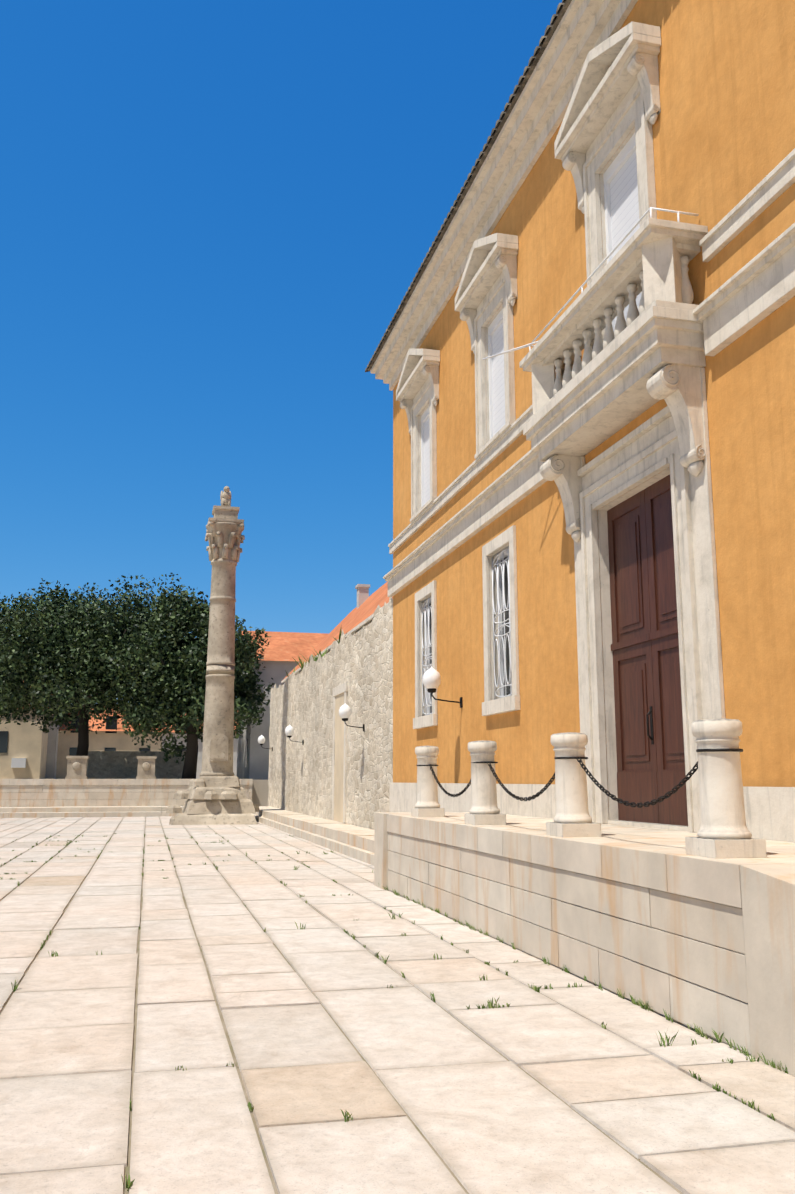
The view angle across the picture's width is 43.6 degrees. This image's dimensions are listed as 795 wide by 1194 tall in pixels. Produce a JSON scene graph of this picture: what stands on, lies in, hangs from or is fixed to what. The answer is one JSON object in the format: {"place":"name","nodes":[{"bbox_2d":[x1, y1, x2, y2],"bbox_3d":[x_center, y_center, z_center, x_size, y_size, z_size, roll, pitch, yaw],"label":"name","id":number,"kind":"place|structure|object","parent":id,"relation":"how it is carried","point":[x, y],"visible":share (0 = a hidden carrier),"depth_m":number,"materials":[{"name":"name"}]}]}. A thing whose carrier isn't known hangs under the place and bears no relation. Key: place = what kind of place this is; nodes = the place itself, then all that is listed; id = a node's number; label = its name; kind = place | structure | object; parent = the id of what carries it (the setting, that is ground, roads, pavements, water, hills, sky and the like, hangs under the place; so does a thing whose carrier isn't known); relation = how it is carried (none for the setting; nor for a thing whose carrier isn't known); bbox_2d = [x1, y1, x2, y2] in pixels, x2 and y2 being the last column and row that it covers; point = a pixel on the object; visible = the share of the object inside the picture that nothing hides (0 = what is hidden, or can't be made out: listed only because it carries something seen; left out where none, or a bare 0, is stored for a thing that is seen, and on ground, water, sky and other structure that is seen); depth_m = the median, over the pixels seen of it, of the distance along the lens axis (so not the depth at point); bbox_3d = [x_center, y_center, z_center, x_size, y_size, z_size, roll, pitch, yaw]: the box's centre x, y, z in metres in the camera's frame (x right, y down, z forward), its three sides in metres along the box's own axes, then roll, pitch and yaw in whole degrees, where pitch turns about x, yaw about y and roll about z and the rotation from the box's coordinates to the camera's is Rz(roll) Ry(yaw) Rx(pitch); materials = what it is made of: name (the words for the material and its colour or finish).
{"place":"outdoors","nodes":[
{"label":"outdoors","id":0,"kind":"place"},
{"bbox_2d":[23,681,62,778],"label":"town house","id":1,"kind":"structure","parent":0,"point":[52,750],"depth_m":79.45,"materials":[{"name":"tile"}]},
{"bbox_2d":[56,707,166,778],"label":"town house","id":2,"kind":"structure","parent":0,"point":[110,738],"depth_m":81.93,"materials":[{"name":"tile"}]},
{"bbox_2d":[0,756,268,817],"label":"temple terrace","id":3,"kind":"structure","parent":0,"point":[76,792],"depth_m":46.05,"materials":[{"name":"stone"}]},
{"bbox_2d":[0,596,40,722],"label":"holm oak tree","id":4,"kind":"object","parent":3,"relation":"on","point":[15,714],"visible":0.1,"depth_m":64.53,"materials":[{"name":"green plant"}]},
{"bbox_2d":[0,706,48,778],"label":"beige building","id":5,"kind":"structure","parent":3,"relation":"on","point":[23,750],"depth_m":74.68,"materials":[{"name":"paint"}]},
{"bbox_2d":[0,572,200,755],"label":"holm oak tree","id":6,"kind":"object","parent":3,"relation":"on","point":[55,647],"visible":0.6,"depth_m":60.31,"materials":[{"name":"green plant"}]},
{"bbox_2d":[99,585,274,778],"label":"holm oak tree","id":7,"kind":"object","parent":3,"relation":"on","point":[174,672],"visible":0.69,"depth_m":57.27,"materials":[{"name":"green plant"}]},
{"bbox_2d":[87,751,184,778],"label":"ruin walls","id":8,"kind":"structure","parent":0,"point":[112,764],"depth_m":70.04,"materials":[{"name":"stone"}]},
{"bbox_2d":[162,714,237,778],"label":"town house","id":9,"kind":"structure","parent":0,"point":[199,759],"depth_m":83.62,"materials":[{"name":"tile"}]},
{"bbox_2d":[0,0,561,698],"label":"sky","id":10,"kind":"structure","parent":0,"point":[216,215],"materials":[{"name":"blue"}]},
{"bbox_2d":[236,631,327,779],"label":"house","id":11,"kind":"structure","parent":0,"point":[282,650],"depth_m":61.39,"materials":[{"name":"tile"}]},
{"bbox_2d":[281,581,392,683],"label":"tiled roof","id":12,"kind":"structure","parent":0,"point":[358,617],"depth_m":38.15,"materials":[{"name":"tile"}]},
{"bbox_2d":[0,816,794,1193],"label":"paving","id":13,"kind":"structure","parent":0,"point":[484,1116],"depth_m":6.02,"materials":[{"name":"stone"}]},
{"bbox_2d":[166,486,262,824],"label":"column","id":14,"kind":"structure","parent":13,"relation":"on","point":[214,794],"depth_m":38.22,"materials":[{"name":"stone"}]},
{"bbox_2d":[251,806,374,865],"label":"stone steps","id":15,"kind":"structure","parent":13,"relation":"on","point":[354,842],"depth_m":25.56,"materials":[{"name":"stone"}]},
{"bbox_2d":[268,597,392,829],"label":"rubble wall","id":16,"kind":"structure","parent":13,"relation":"on","point":[334,767],"depth_m":28.64,"materials":[{"name":"stone"}]},
{"bbox_2d":[258,735,272,750],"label":"wall lamp","id":17,"kind":"object","parent":16,"relation":"attached to","point":[261,739],"depth_m":43.91,"materials":[{"name":"white glass"}]},
{"bbox_2d":[285,725,303,744],"bbox_3d":[-3.669,4.892,35.341,0.664,0.710,0.325,3,-11,-14],"label":"wall lamp","id":18,"kind":"object","parent":16,"relation":"attached to","point":[289,731],"depth_m":35.23,"materials":[{"name":"white glass"}]},
{"bbox_2d":[285,629,346,676],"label":"wall plants","id":19,"kind":"object","parent":16,"relation":"on","point":[314,657],"depth_m":35.53,"materials":[{"name":"green plant"}]},
{"bbox_2d":[339,703,363,730],"bbox_3d":[-1.176,3.070,25.421,0.664,0.710,0.325,3,-11,-14],"label":"wall lamp","id":20,"kind":"object","parent":16,"relation":"attached to","point":[345,712],"depth_m":25.30,"materials":[{"name":"white glass"}]},
{"bbox_2d":[0,833,787,1190],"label":"joint grass","id":21,"kind":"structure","parent":13,"relation":"on","point":[490,1005],"depth_m":7.33,"materials":[{"name":"green plant"}]},
{"bbox_2d":[374,812,794,1076],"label":"terrace wall","id":22,"kind":"structure","parent":13,"relation":"on","point":[658,920],"depth_m":7.52,"materials":[{"name":"beige stone"}]},
{"bbox_2d":[411,746,444,816],"bbox_3d":[0.424,2.601,14.063,0.380,0.991,0.380,3,-11,-14],"label":"stone bollard","id":23,"kind":"object","parent":22,"relation":"on","point":[427,804],"visible":1,"depth_m":13.94,"materials":[{"name":"beige stone"}]},
{"bbox_2d":[465,740,505,824],"bbox_3d":[1.019,2.174,11.684,0.385,0.971,0.380,3,-11,-14],"label":"stone bollard","id":24,"kind":"object","parent":22,"relation":"on","point":[484,810],"visible":1,"depth_m":11.56,"materials":[{"name":"beige stone"}]},
{"bbox_2d":[430,764,470,796],"bbox_3d":[0.723,2.369,12.879,0.045,0.438,2.210,3,-11,-14],"label":"iron chain","id":25,"kind":"object","parent":24,"relation":"hanging from","point":[449,794],"visible":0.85,"depth_m":13.07,"materials":[{"name":"grey metal"}]},
{"bbox_2d":[546,732,600,836],"bbox_3d":[1.626,1.741,9.277,0.380,0.952,0.380,3,-11,-14],"label":"stone bollard","id":26,"kind":"object","parent":22,"relation":"on","point":[572,818],"visible":1,"depth_m":9.16,"materials":[{"name":"beige stone"}]},
{"bbox_2d":[487,761,554,800],"bbox_3d":[1.324,1.932,10.485,0.045,0.432,2.236,3,-11,-14],"label":"iron chain","id":27,"kind":"object","parent":26,"relation":"hanging from","point":[546,786],"visible":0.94,"depth_m":10.48,"materials":[{"name":"grey metal"}]},
{"bbox_2d":[685,719,766,858],"bbox_3d":[2.233,1.307,6.859,0.380,0.933,0.380,3,-11,-14],"label":"stone bollard","id":28,"kind":"object","parent":22,"relation":"on","point":[723,832],"visible":1,"depth_m":6.75,"materials":[{"name":"beige stone"}]},
{"bbox_2d":[576,757,697,807],"bbox_3d":[1.930,1.489,8.074,0.045,0.432,2.246,3,-11,-14],"label":"iron chain","id":29,"kind":"object","parent":28,"relation":"hanging from","point":[648,803],"visible":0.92,"depth_m":7.91,"materials":[{"name":"grey metal"}]},
{"label":"ground","id":30,"kind":"structure","parent":0,"visible":0},
{"bbox_2d":[393,0,794,824],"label":"palace wall","id":31,"kind":"structure","parent":30,"relation":"on","point":[723,134],"depth_m":11.18,"materials":[{"name":"orange paint"}]},
{"bbox_2d":[396,349,439,521],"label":"window","id":32,"kind":"structure","parent":31,"relation":"attached to","point":[417,390],"depth_m":20.99,"materials":[{"name":"white stone"}]},
{"bbox_2d":[413,580,437,728],"bbox_3d":[0.645,1.193,19.939,0.300,2.820,1.520,3,-11,-14],"label":"window","id":33,"kind":"structure","parent":31,"relation":"attached to","point":[429,718],"depth_m":20.16,"materials":[{"name":"white stone"}]},
{"bbox_2d":[422,667,462,707],"bbox_3d":[0.789,1.585,17.505,0.714,0.710,0.325,3,-11,-14],"label":"wall lamp","id":34,"kind":"object","parent":31,"relation":"attached to","point":[431,679],"depth_m":17.39,"materials":[{"name":"white glass"}]},
{"bbox_2d":[365,0,571,371],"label":"roof edge","id":35,"kind":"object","parent":31,"relation":"on","point":[550,29],"depth_m":16.10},
{"bbox_2d":[455,233,517,458],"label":"window","id":36,"kind":"structure","parent":31,"relation":"attached to","point":[487,288],"depth_m":16.70,"materials":[{"name":"white stone"}]},
{"bbox_2d":[482,525,519,715],"bbox_3d":[1.701,0.421,15.738,0.300,2.820,1.520,3,-11,-14],"label":"window","id":37,"kind":"structure","parent":31,"relation":"attached to","point":[508,700],"depth_m":15.87,"materials":[{"name":"white stone"}]},
{"bbox_2d":[370,0,794,842],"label":"cornice trim","id":38,"kind":"structure","parent":31,"relation":"attached to","point":[756,290],"depth_m":14.64,"materials":[{"name":"beige stone"}]},
{"bbox_2d":[482,207,707,541],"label":"balcony","id":39,"kind":"structure","parent":31,"relation":"attached to","point":[636,363],"depth_m":10.93,"materials":[{"name":"beige stone"}]},
{"bbox_2d":[554,21,660,350],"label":"window","id":40,"kind":"structure","parent":31,"relation":"attached to","point":[614,100],"depth_m":12.29,"materials":[{"name":"white stone"}]},
{"bbox_2d":[574,368,725,832],"bbox_3d":[2.797,0.235,11.261,0.360,4.632,3.240,3,-11,-14],"label":"door","id":41,"kind":"structure","parent":31,"relation":"in","point":[666,649],"depth_m":11.19,"materials":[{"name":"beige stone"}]}
]}

